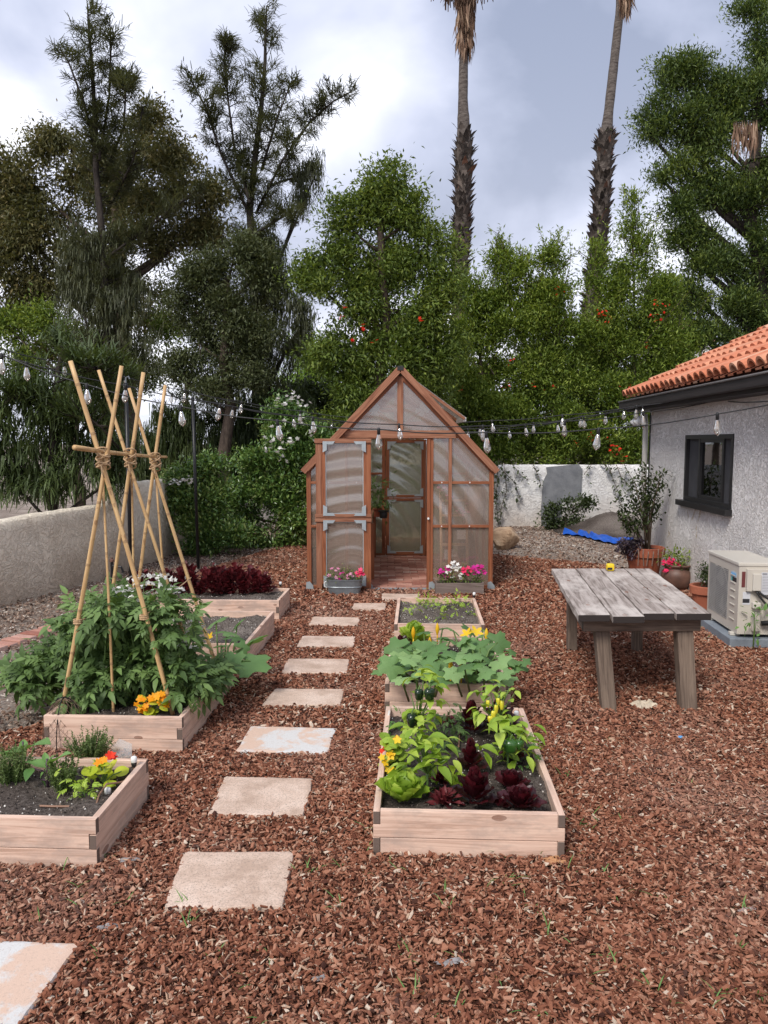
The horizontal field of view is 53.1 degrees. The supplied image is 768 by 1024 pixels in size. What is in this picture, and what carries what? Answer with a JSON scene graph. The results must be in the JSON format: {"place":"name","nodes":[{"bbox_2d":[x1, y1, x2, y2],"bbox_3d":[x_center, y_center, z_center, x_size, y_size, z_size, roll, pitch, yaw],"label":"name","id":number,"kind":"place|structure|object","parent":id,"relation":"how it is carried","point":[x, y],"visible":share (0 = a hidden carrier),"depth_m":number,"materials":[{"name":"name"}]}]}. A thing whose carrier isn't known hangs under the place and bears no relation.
{"place":"outdoors","nodes":[
{"label":"outdoors","id":0,"kind":"place"},
{"bbox_2d":[0,444,637,731],"bbox_3d":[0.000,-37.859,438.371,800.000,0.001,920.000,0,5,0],"label":"ground","id":1,"kind":"structure","parent":0,"point":[5,513],"depth_m":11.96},
{"bbox_2d":[0,622,64,652],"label":"brick edging","id":2,"kind":"object","parent":1,"relation":"on","point":[16,640],"visible":0.41,"depth_m":6.63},
{"bbox_2d":[0,308,149,513],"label":"weeping pine","id":3,"kind":"object","parent":1,"relation":"on","point":[56,410],"visible":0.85,"depth_m":9.40,"materials":[{"name":"green plant"}]},
{"bbox_2d":[0,282,189,506],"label":"understory tree","id":4,"kind":"object","parent":1,"relation":"on","point":[38,317],"visible":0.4,"depth_m":16.14,"materials":[{"name":"green plant"}]},
{"bbox_2d":[0,477,215,606],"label":"garden wall","id":5,"kind":"structure","parent":1,"relation":"on","point":[44,553],"depth_m":8.95,"materials":[{"name":"beige paint"}]},
{"bbox_2d":[124,376,131,583],"bbox_3d":[-2.733,-0.223,8.263,0.073,2.459,0.042,0,5,0],"label":"light pole","id":6,"kind":"object","parent":1,"relation":"on","point":[126,408],"visible":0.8,"depth_m":8.24,"materials":[{"name":"black metal"}]},
{"bbox_2d":[0,86,255,479],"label":"eucalyptus tree","id":7,"kind":"object","parent":1,"relation":"on","point":[26,226],"visible":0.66,"depth_m":17.03,"materials":[{"name":"green plant"}]},
{"bbox_2d":[44,0,214,439],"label":"casuarina tree","id":8,"kind":"object","parent":1,"relation":"on","point":[109,308],"visible":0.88,"depth_m":15.01,"materials":[{"name":"green plant"}]},
{"bbox_2d":[191,393,199,569],"bbox_3d":[-2.542,-0.398,10.356,0.068,2.430,0.042,0,5,0],"label":"light pole","id":9,"kind":"object","parent":1,"relation":"on","point":[195,485],"visible":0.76,"depth_m":10.34,"materials":[{"name":"black metal"}]},
{"bbox_2d":[195,398,647,439],"bbox_3d":[1.299,-1.173,9.444,7.146,0.576,3.375,4,6,37],"label":"string light strand","id":10,"kind":"object","parent":9,"relation":"hanging from","point":[583,422],"visible":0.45,"depth_m":10.65,"materials":[{"name":"black plastic"}]},
{"bbox_2d":[147,444,267,557],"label":"flowering shrub","id":11,"kind":"object","parent":1,"relation":"on","point":[219,525],"visible":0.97,"depth_m":11.51,"materials":[{"name":"green plant"}]},
{"bbox_2d":[117,369,320,482],"bbox_3d":[-3.342,-1.304,15.854,4.289,3.434,2.011,0,5,0],"label":"weeping pine","id":12,"kind":"object","parent":1,"relation":"on","point":[175,440],"visible":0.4,"depth_m":15.26,"materials":[{"name":"green plant"}]},
{"bbox_2d":[146,216,298,481],"bbox_3d":[-2.907,-2.426,14.084,2.898,5.853,1.940,0,5,0],"label":"grey leaf tree","id":13,"kind":"object","parent":1,"relation":"on","point":[208,282],"visible":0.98,"depth_m":13.86,"materials":[{"name":"green plant"}]},
{"bbox_2d":[173,0,360,414],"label":"casuarina tree","id":14,"kind":"object","parent":1,"relation":"on","point":[301,324],"visible":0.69,"depth_m":15.40,"materials":[{"name":"green plant"}]},
{"bbox_2d":[190,365,360,464],"bbox_3d":[-2.166,-1.533,17.161,4.768,3.491,2.251,0,5,0],"label":"laurel hedge","id":15,"kind":"object","parent":1,"relation":"on","point":[311,387],"visible":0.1,"depth_m":16.86,"materials":[{"name":"green plant"}]},
{"bbox_2d":[269,143,486,537],"bbox_3d":[-0.086,-3.005,13.749,3.920,7.036,2.403,0,5,0],"label":"citrus tree","id":16,"kind":"object","parent":1,"relation":"on","point":[413,335],"visible":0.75,"depth_m":13.49,"materials":[{"name":"green plant"}]},
{"bbox_2d":[0,536,767,1023],"bbox_3d":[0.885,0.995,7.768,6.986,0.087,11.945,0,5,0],"label":"bark mulch","id":17,"kind":"object","parent":1,"relation":"on","point":[670,748],"visible":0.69,"depth_m":3.04,"materials":[{"name":"brown wood"}]},
{"bbox_2d":[0,630,72,721],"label":"tomato plant","id":18,"kind":"object","parent":17,"relation":"on","point":[22,677],"visible":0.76,"depth_m":4.62,"materials":[{"name":"green plant"}]},
{"bbox_2d":[0,941,76,1023],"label":"stepping stone","id":19,"kind":"object","parent":17,"relation":"on","point":[28,970],"visible":0.86,"depth_m":2.45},
{"bbox_2d":[0,756,148,867],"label":"raised bed","id":20,"kind":"object","parent":17,"relation":"on","point":[86,829],"visible":0.71,"depth_m":3.20,"materials":[{"name":"brown wood"}]},
{"bbox_2d":[0,739,35,786],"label":"thyme bush","id":21,"kind":"object","parent":20,"relation":"on","point":[10,770],"visible":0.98,"depth_m":3.47,"materials":[{"name":"green plant"}]},
{"bbox_2d":[23,751,71,786],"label":"eggplant plant","id":22,"kind":"object","parent":20,"relation":"on","point":[41,763],"visible":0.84,"depth_m":3.45,"materials":[{"name":"green plant"}]},
{"bbox_2d":[44,752,80,791],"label":"thyme bush","id":23,"kind":"object","parent":20,"relation":"on","point":[70,773],"visible":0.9,"depth_m":3.41,"materials":[{"name":"green plant"}]},
{"bbox_2d":[54,759,119,799],"bbox_3d":[-1.310,1.222,3.394,0.276,0.268,0.261,-3,6,-29],"label":"parsley","id":24,"kind":"object","parent":20,"relation":"on","point":[76,786],"visible":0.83,"depth_m":3.33,"materials":[{"name":"green plant"}]},
{"bbox_2d":[62,724,115,757],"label":"thyme bush","id":25,"kind":"object","parent":20,"relation":"on","point":[89,748],"visible":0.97,"depth_m":3.72,"materials":[{"name":"green plant"}]},
{"bbox_2d":[81,756,128,787],"bbox_3d":[-1.270,1.158,3.502,0.160,0.158,0.182,1,5,16],"label":"nasturtium","id":26,"kind":"object","parent":20,"relation":"on","point":[104,770],"visible":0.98,"depth_m":3.48,"materials":[{"name":"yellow plant"}]},
{"bbox_2d":[44,659,233,752],"bbox_3d":[-1.466,1.187,4.819,0.776,0.230,1.181,0,5,3],"label":"raised bed","id":27,"kind":"object","parent":17,"relation":"on","point":[129,727],"visible":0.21,"depth_m":4.23,"materials":[{"name":"brown wood"}]},
{"bbox_2d":[33,579,147,714],"bbox_3d":[-1.751,0.787,4.687,0.676,0.893,0.968,-4,6,-35],"label":"tomato plant","id":28,"kind":"object","parent":27,"relation":"on","point":[92,638],"visible":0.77,"depth_m":4.45,"materials":[{"name":"green plant"}]},
{"bbox_2d":[71,572,183,706],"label":"tomato plant","id":29,"kind":"object","parent":27,"relation":"on","point":[134,682],"visible":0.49,"depth_m":4.53,"materials":[{"name":"green plant"}]},
{"bbox_2d":[61,360,214,715],"bbox_3d":[-1.507,0.146,4.757,0.717,2.051,1.452,0,5,0],"label":"bamboo trellis","id":30,"kind":"object","parent":27,"relation":"on","point":[106,452],"visible":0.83,"depth_m":4.39,"materials":[{"name":"wood"}]},
{"bbox_2d":[133,690,169,715],"bbox_3d":[-1.323,1.087,4.379,0.216,0.180,0.178,0,5,0],"label":"nasturtium","id":31,"kind":"object","parent":27,"relation":"on","point":[144,709],"visible":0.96,"depth_m":4.34,"materials":[{"name":"orange plant"}]},
{"bbox_2d":[112,573,210,692],"bbox_3d":[-1.357,0.722,4.727,0.635,0.787,0.560,0,5,0],"label":"coriander","id":32,"kind":"object","parent":27,"relation":"on","point":[173,614],"visible":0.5,"depth_m":4.59,"materials":[{"name":"green plant"}]},
{"bbox_2d":[122,572,246,718],"bbox_3d":[-1.219,0.822,4.684,0.644,0.868,0.891,1,5,15],"label":"tomato plant","id":33,"kind":"object","parent":27,"relation":"on","point":[200,677],"visible":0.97,"depth_m":4.47,"materials":[{"name":"green plant"}]},
{"bbox_2d":[156,587,289,620],"bbox_3d":[-1.627,0.928,7.676,1.280,0.231,0.621,0,5,3],"label":"raised bed","id":34,"kind":"object","parent":17,"relation":"on","point":[276,601],"visible":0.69,"depth_m":7.38,"materials":[{"name":"brown wood"}]},
{"bbox_2d":[195,563,218,594],"bbox_3d":[-1.801,0.680,7.877,0.289,0.314,0.303,0,5,0],"label":"frilly lettuce","id":35,"kind":"object","parent":34,"relation":"on","point":[205,580],"visible":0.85,"depth_m":7.81,"materials":[{"name":"red plant"}]},
{"bbox_2d":[221,562,247,593],"bbox_3d":[-1.518,0.669,7.866,0.315,0.336,0.317,-4,7,-40],"label":"frilly lettuce","id":36,"kind":"object","parent":34,"relation":"on","point":[237,575],"visible":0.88,"depth_m":7.81,"materials":[{"name":"red plant"}]},
{"bbox_2d":[250,570,276,593],"bbox_3d":[-1.240,0.711,7.876,0.288,0.253,0.267,0,5,0],"label":"frilly lettuce","id":37,"kind":"object","parent":34,"relation":"on","point":[264,580],"visible":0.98,"depth_m":7.82,"materials":[{"name":"red plant"}]},
{"bbox_2d":[172,611,274,659],"bbox_3d":[-1.390,1.050,6.328,0.770,0.231,1.131,0,5,3],"label":"raised bed","id":38,"kind":"object","parent":17,"relation":"on","point":[253,625],"visible":0.43,"depth_m":6.51,"materials":[{"name":"brown wood"}]},
{"bbox_2d":[205,616,271,681],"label":"squash plant","id":39,"kind":"object","parent":38,"relation":"on","point":[251,663],"visible":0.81,"depth_m":5.18,"materials":[{"name":"green plant"}]},
{"bbox_2d":[164,851,293,913],"bbox_3d":[-0.595,1.432,2.978,0.460,0.032,0.393,0,5,0],"label":"stepping stone","id":40,"kind":"object","parent":17,"relation":"on","point":[224,881],"visible":0.89,"depth_m":2.96,"materials":[{"name":"concrete"}]},
{"bbox_2d":[208,776,312,819],"bbox_3d":[-0.581,1.369,3.681,0.456,0.032,0.413,0,5,0],"label":"stepping stone","id":41,"kind":"object","parent":17,"relation":"on","point":[256,797],"visible":0.9,"depth_m":3.66,"materials":[{"name":"concrete"}]},
{"bbox_2d":[201,388,348,549],"bbox_3d":[-1.831,-0.594,12.588,2.499,2.871,1.624,2,6,24],"label":"flowering shrub","id":42,"kind":"object","parent":17,"relation":"on","point":[275,472],"visible":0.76,"depth_m":12.41,"materials":[{"name":"green plant"}]},
{"bbox_2d":[236,726,335,755],"bbox_3d":[-0.547,1.306,4.374,0.518,0.032,0.384,0,5,3],"label":"stepping stone","id":43,"kind":"object","parent":17,"relation":"on","point":[269,740],"visible":0.9,"depth_m":4.34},
{"bbox_2d":[262,688,343,707],"bbox_3d":[-0.528,1.240,5.105,0.517,0.032,0.340,0,5,0],"label":"stepping stone","id":44,"kind":"object","parent":17,"relation":"on","point":[280,697],"visible":0.91,"depth_m":5.08,"materials":[{"name":"stone"}]},
{"bbox_2d":[282,659,348,675],"bbox_3d":[-0.512,1.176,5.815,0.489,0.032,0.379,0,5,0],"label":"stepping stone","id":45,"kind":"object","parent":17,"relation":"on","point":[328,666],"visible":0.9,"depth_m":5.78,"materials":[{"name":"stone"}]},
{"bbox_2d":[297,636,354,648],"bbox_3d":[-0.485,1.111,6.532,0.479,0.032,0.359,0,5,0],"label":"stepping stone","id":46,"kind":"object","parent":17,"relation":"on","point":[329,641],"visible":0.89,"depth_m":6.51,"materials":[{"name":"concrete"}]},
{"bbox_2d":[309,617,359,626],"bbox_3d":[-0.466,1.045,7.268,0.481,0.032,0.334,1,5,6],"label":"stepping stone","id":47,"kind":"object","parent":17,"relation":"on","point":[342,621],"visible":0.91,"depth_m":7.24,"materials":[{"name":"concrete"}]},
{"bbox_2d":[324,577,362,594],"bbox_3d":[-0.458,0.837,8.675,0.439,0.172,0.173,0,5,0],"label":"tub planter","id":48,"kind":"object","parent":17,"relation":"on","point":[344,586],"visible":0.91,"depth_m":8.60,"materials":[{"name":"metal"}]},
{"bbox_2d":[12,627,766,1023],"bbox_3d":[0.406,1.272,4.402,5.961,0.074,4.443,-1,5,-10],"label":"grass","id":49,"kind":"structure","parent":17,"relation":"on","point":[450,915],"depth_m":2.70,"materials":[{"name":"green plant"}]},
{"bbox_2d":[301,366,499,589],"bbox_3d":[0.187,-0.484,10.103,2.274,2.587,2.809,0,5,0],"label":"greenhouse","id":50,"kind":"object","parent":17,"relation":"on","point":[415,568],"visible":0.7,"depth_m":9.36,"materials":[{"name":"brown wood"}]},
{"bbox_2d":[314,439,370,587],"bbox_3d":[-0.465,0.024,8.769,0.644,1.715,0.060,0,5,0],"label":"door","id":51,"kind":"structure","parent":50,"relation":"in","point":[322,517],"depth_m":8.75,"materials":[{"name":"brown wood"}]},
{"bbox_2d":[327,508,375,578],"bbox_3d":[-0.470,0.389,10.402,0.700,0.715,1.950,0,5,0],"label":"potting bench","id":52,"kind":"object","parent":50,"relation":"on","point":[373,536],"visible":0.46,"depth_m":10.97,"materials":[{"name":"brown wood"}]},
{"bbox_2d":[352,466,397,525],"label":"seedling plant","id":53,"kind":"object","parent":52,"relation":"on","point":[374,499],"visible":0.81,"depth_m":9.95,"materials":[{"name":"green plant"}]},
{"bbox_2d":[386,439,425,554],"bbox_3d":[0.325,-0.215,11.450,0.600,1.728,0.046,0,5,0],"label":"rear door","id":54,"kind":"structure","parent":50,"relation":"in","point":[421,497],"depth_m":11.44,"materials":[{"name":"brown wood"}]},
{"bbox_2d":[439,489,468,579],"bbox_3d":[0.858,0.281,9.397,0.351,1.119,0.367,0,5,0],"label":"plant stand","id":55,"kind":"object","parent":50,"relation":"on","point":[462,534],"visible":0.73,"depth_m":9.37,"materials":[{"name":"brown wood"}]},
{"bbox_2d":[458,531,475,576],"bbox_3d":[1.046,0.531,9.687,0.224,0.580,0.227,2,6,21],"label":"sack","id":56,"kind":"object","parent":50,"relation":"on","point":[462,552],"visible":0.47,"depth_m":9.61,"materials":[{"name":"beige fabric"}]},
{"bbox_2d":[467,477,482,524],"bbox_3d":[1.117,-0.124,9.377,0.186,0.600,0.205,2,5,19],"label":"sack","id":57,"kind":"object","parent":50,"relation":"in","point":[475,498],"visible":0.85,"depth_m":9.31,"materials":[{"name":"beige fabric"}]},
{"bbox_2d":[394,598,484,637],"bbox_3d":[0.487,0.998,6.971,0.756,0.220,1.101,0,5,3],"label":"raised bed","id":58,"kind":"object","parent":17,"relation":"on","point":[403,618],"visible":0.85,"depth_m":6.87,"materials":[{"name":"brown wood"}]},
{"bbox_2d":[385,637,510,709],"bbox_3d":[0.426,1.138,5.406,0.790,0.221,1.161,0,5,3],"label":"raised bed","id":59,"kind":"object","parent":17,"relation":"on","point":[395,695],"visible":0.14,"depth_m":4.83,"materials":[{"name":"brown wood"}]},
{"bbox_2d":[371,623,456,701],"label":"squash plant","id":60,"kind":"object","parent":59,"relation":"on","point":[397,663],"visible":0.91,"depth_m":4.88,"materials":[{"name":"green plant"}]},
{"bbox_2d":[399,620,430,641],"bbox_3d":[0.236,0.926,5.944,0.229,0.182,0.250,-2,6,-21],"label":"lettuce","id":61,"kind":"object","parent":59,"relation":"on","point":[407,629],"visible":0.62,"depth_m":5.92,"materials":[{"name":"green plant"}]},
{"bbox_2d":[442,623,531,696],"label":"squash plant","id":62,"kind":"object","parent":59,"relation":"on","point":[473,671],"visible":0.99,"depth_m":4.83,"materials":[{"name":"green plant"}]},
{"bbox_2d":[435,580,483,594],"bbox_3d":[0.847,0.853,8.677,0.540,0.140,0.180,0,5,0],"label":"wooden planter","id":63,"kind":"object","parent":17,"relation":"on","point":[444,587],"visible":0.84,"depth_m":8.59,"materials":[{"name":"brown wood"}]},
{"bbox_2d":[373,706,564,858],"bbox_3d":[0.376,1.284,3.788,0.786,0.221,1.271,0,5,3],"label":"raised bed","id":64,"kind":"object","parent":17,"relation":"on","point":[413,826],"visible":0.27,"depth_m":3.17,"materials":[{"name":"brown wood"}]},
{"bbox_2d":[378,732,410,773],"bbox_3d":[0.049,1.134,3.643,0.158,0.208,0.204,0,5,0],"label":"nasturtium","id":65,"kind":"object","parent":64,"relation":"on","point":[392,756],"visible":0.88,"depth_m":3.60,"materials":[{"name":"green plant"}]},
{"bbox_2d":[374,768,429,801],"bbox_3d":[0.071,1.194,3.336,0.223,0.117,0.197,4,6,37],"label":"lettuce","id":66,"kind":"object","parent":64,"relation":"on","point":[395,785],"visible":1,"depth_m":3.31,"materials":[{"name":"green plant"}]},
{"bbox_2d":[387,720,461,795],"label":"pepper plant","id":67,"kind":"object","parent":64,"relation":"on","point":[427,743],"visible":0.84,"depth_m":3.33,"materials":[{"name":"green plant"}]},
{"bbox_2d":[401,664,449,746],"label":"pepper plant","id":68,"kind":"object","parent":64,"relation":"on","point":[411,717],"visible":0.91,"depth_m":3.77,"materials":[{"name":"green plant"}]},
{"bbox_2d":[424,786,464,808],"bbox_3d":[0.258,1.218,3.289,0.179,0.084,0.177,0,5,0],"label":"frilly lettuce","id":69,"kind":"object","parent":64,"relation":"on","point":[442,795],"visible":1,"depth_m":3.28,"materials":[{"name":"red plant"}]},
{"bbox_2d":[421,703,478,752],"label":"carrot tops","id":70,"kind":"object","parent":64,"relation":"on","point":[455,727],"visible":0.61,"depth_m":3.98,"materials":[{"name":"green plant"}]},
{"bbox_2d":[454,699,487,731],"bbox_3d":[0.464,1.090,4.131,0.181,0.184,0.200,-4,6,-36],"label":"red romaine","id":71,"kind":"object","parent":64,"relation":"on","point":[470,722],"visible":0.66,"depth_m":4.10,"materials":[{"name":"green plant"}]},
{"bbox_2d":[456,737,488,768],"bbox_3d":[0.416,1.143,3.633,0.139,0.167,0.132,-3,6,-31],"label":"red romaine","id":72,"kind":"object","parent":64,"relation":"on","point":[471,758],"visible":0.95,"depth_m":3.62,"materials":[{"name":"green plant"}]},
{"bbox_2d":[450,765,499,804],"bbox_3d":[0.387,1.167,3.296,0.174,0.181,0.212,-3,6,-34],"label":"red romaine","id":73,"kind":"object","parent":64,"relation":"on","point":[475,784],"visible":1,"depth_m":3.27,"materials":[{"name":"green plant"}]},
{"bbox_2d":[466,679,520,741],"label":"pepper plant","id":74,"kind":"object","parent":64,"relation":"on","point":[481,717],"visible":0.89,"depth_m":3.89,"materials":[{"name":"green plant"}]},
{"bbox_2d":[475,715,546,771],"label":"pepper plant","id":75,"kind":"object","parent":64,"relation":"on","point":[511,744],"visible":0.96,"depth_m":3.60,"materials":[{"name":"green plant"}]},
{"bbox_2d":[495,768,530,786],"bbox_3d":[0.572,1.199,3.438,0.161,0.090,0.143,2,5,18],"label":"red romaine","id":76,"kind":"object","parent":64,"relation":"on","point":[507,777],"visible":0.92,"depth_m":3.44,"materials":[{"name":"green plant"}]},
{"bbox_2d":[497,783,547,809],"bbox_3d":[0.587,1.213,3.246,0.206,0.098,0.184,0,5,0],"label":"red romaine","id":77,"kind":"object","parent":64,"relation":"on","point":[520,796],"visible":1,"depth_m":3.25,"materials":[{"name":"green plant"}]},
{"bbox_2d":[551,568,710,711],"bbox_3d":[1.724,0.889,5.637,0.834,0.671,1.894,1,5,7],"label":"garden table","id":78,"kind":"object","parent":17,"relation":"on","point":[601,604],"visible":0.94,"depth_m":4.93,"materials":[{"name":"grey wood"}]},
{"bbox_2d":[626,544,664,574],"bbox_3d":[3.172,0.641,9.360,0.474,0.440,0.474,0,5,0],"label":"plant pot","id":79,"kind":"object","parent":17,"relation":"on","point":[655,567],"visible":0.52,"depth_m":9.18,"materials":[{"name":"ceramic"}]},
{"bbox_2d":[614,535,663,565],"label":"trailing succulent","id":80,"kind":"object","parent":79,"relation":"on","point":[628,546],"visible":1,"depth_m":9.17,"materials":[{"name":"purple plant"}]},
{"bbox_2d":[608,459,671,548],"bbox_3d":[3.087,-0.084,9.272,0.871,1.112,0.468,-2,5,-17],"label":"potted tree","id":81,"kind":"object","parent":79,"relation":"on","point":[643,509],"visible":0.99,"depth_m":9.27,"materials":[{"name":"green plant"}]},
{"bbox_2d":[661,562,690,589],"bbox_3d":[3.389,0.751,8.891,0.350,0.305,0.348,0,5,0],"label":"urn","id":82,"kind":"object","parent":17,"relation":"on","point":[677,577],"visible":0.71,"depth_m":8.75,"materials":[{"name":"brown ceramic"}]},
{"bbox_2d":[689,582,707,609],"bbox_3d":[3.260,0.870,7.765,0.334,0.270,0.334,0,5,0],"label":"plant pot","id":83,"kind":"object","parent":17,"relation":"on","point":[698,591],"visible":0.44,"depth_m":7.67,"materials":[{"name":"ceramic"}]},
{"bbox_2d":[701,620,767,648],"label":"equipment pad","id":84,"kind":"object","parent":17,"relation":"on","point":[718,629],"visible":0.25,"depth_m":6.42,"materials":[{"name":"grey concrete"}]},
{"bbox_2d":[707,550,767,635],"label":"air conditioner","id":85,"kind":"object","parent":84,"relation":"on","point":[737,580],"visible":0.99,"depth_m":6.42,"materials":[{"name":"beige metal"}]},
{"bbox_2d":[239,464,647,526],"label":"garden wall","id":86,"kind":"structure","parent":1,"relation":"on","point":[558,480],"depth_m":15.73,"materials":[{"name":"white paint"}]},
{"bbox_2d":[494,459,528,524],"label":"hanging vine","id":87,"kind":"object","parent":86,"relation":"hanging from","point":[498,482],"visible":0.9,"depth_m":15.61,"materials":[{"name":"green plant"}]},
{"bbox_2d":[431,0,492,462],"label":"fan palm","id":88,"kind":"object","parent":1,"relation":"on","point":[464,168],"visible":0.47,"depth_m":21.00,"materials":[{"name":"brown plant"}]},
{"bbox_2d":[431,223,563,464],"bbox_3d":[2.257,-2.946,16.522,3.210,6.399,2.166,0,5,0],"label":"pomegranate shrub","id":89,"kind":"object","parent":1,"relation":"on","point":[482,399],"visible":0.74,"depth_m":16.43,"materials":[{"name":"green plant"}]},
{"bbox_2d":[493,527,519,549],"bbox_3d":[1.975,0.441,12.490,0.462,0.387,0.469,0,5,0],"label":"boulder","id":90,"kind":"object","parent":1,"relation":"on","point":[506,538],"visible":0.97,"depth_m":12.33,"materials":[{"name":"stone"}]},
{"bbox_2d":[488,223,617,464],"bbox_3d":[3.626,-2.993,16.688,2.699,6.470,2.141,4,6,36],"label":"pomegranate shrub","id":91,"kind":"object","parent":1,"relation":"on","point":[547,367],"visible":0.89,"depth_m":16.49,"materials":[{"name":"green plant"}]},
{"bbox_2d":[533,482,600,529],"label":"shrub","id":92,"kind":"object","parent":1,"relation":"on","point":[550,520],"visible":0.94,"depth_m":15.12,"materials":[{"name":"green plant"}]},
{"bbox_2d":[434,315,704,464],"bbox_3d":[4.348,-2.456,18.555,7.995,5.057,2.445,0,5,0],"label":"laurel hedge","id":93,"kind":"object","parent":1,"relation":"on","point":[586,460],"visible":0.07,"depth_m":18.26,"materials":[{"name":"green plant"}]},
{"bbox_2d":[550,512,639,538],"bbox_3d":[4.394,0.198,14.787,2.200,0.406,2.000,0,5,0],"label":"dirt heap","id":94,"kind":"object","parent":1,"relation":"on","point":[606,523],"visible":0.47,"depth_m":14.38,"materials":[{"name":"soil"}]},
{"bbox_2d":[576,0,636,464],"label":"fan palm","id":95,"kind":"object","parent":1,"relation":"on","point":[602,171],"visible":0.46,"depth_m":21.52,"materials":[{"name":"brown plant"}]},
{"bbox_2d":[532,183,713,464],"bbox_3d":[5.164,-3.375,16.544,4.354,7.257,2.395,0,5,0],"label":"pomegranate shrub","id":96,"kind":"object","parent":1,"relation":"on","point":[664,338],"visible":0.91,"depth_m":16.42,"materials":[{"name":"green plant"}]},
{"bbox_2d":[610,0,767,356],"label":"podocarpus tree","id":97,"kind":"object","parent":1,"relation":"on","point":[728,195],"visible":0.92,"depth_m":16.69,"materials":[{"name":"green plant"}]},
{"bbox_2d":[730,121,758,162],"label":"dead frond","id":98,"kind":"object","parent":97,"relation":"attached to","point":[753,134],"visible":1,"depth_m":15.47,"materials":[{"name":"brown plant"}]},
{"bbox_2d":[618,324,767,589],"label":"house","id":99,"kind":"structure","parent":1,"relation":"on","point":[717,499],"depth_m":8.19,"materials":[{"name":"white paint"}]},
{"bbox_2d":[0,348,669,431],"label":"string light strand","id":100,"kind":"object","parent":99,"relation":"hanging from","point":[561,415],"visible":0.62,"depth_m":9.80,"materials":[{"name":"black plastic"}]},
{"bbox_2d":[0,353,767,453],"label":"string light strand","id":101,"kind":"object","parent":99,"relation":"hanging from","point":[377,429],"visible":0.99,"depth_m":6.02,"materials":[{"name":"black plastic"}]},
{"bbox_2d":[3,356,767,441],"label":"string light strand","id":102,"kind":"object","parent":99,"relation":"hanging from","point":[220,404],"visible":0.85,"depth_m":7.60,"materials":[{"name":"black plastic"}]},
{"bbox_2d":[675,434,733,515],"bbox_3d":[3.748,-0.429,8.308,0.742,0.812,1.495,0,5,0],"label":"window","id":103,"kind":"structure","parent":99,"relation":"in","point":[708,461],"depth_m":8.28,"materials":[{"name":"black metal"}]},
{"bbox_2d":[0,0,767,443],"label":"sky","id":104,"kind":"structure","parent":0,"point":[538,70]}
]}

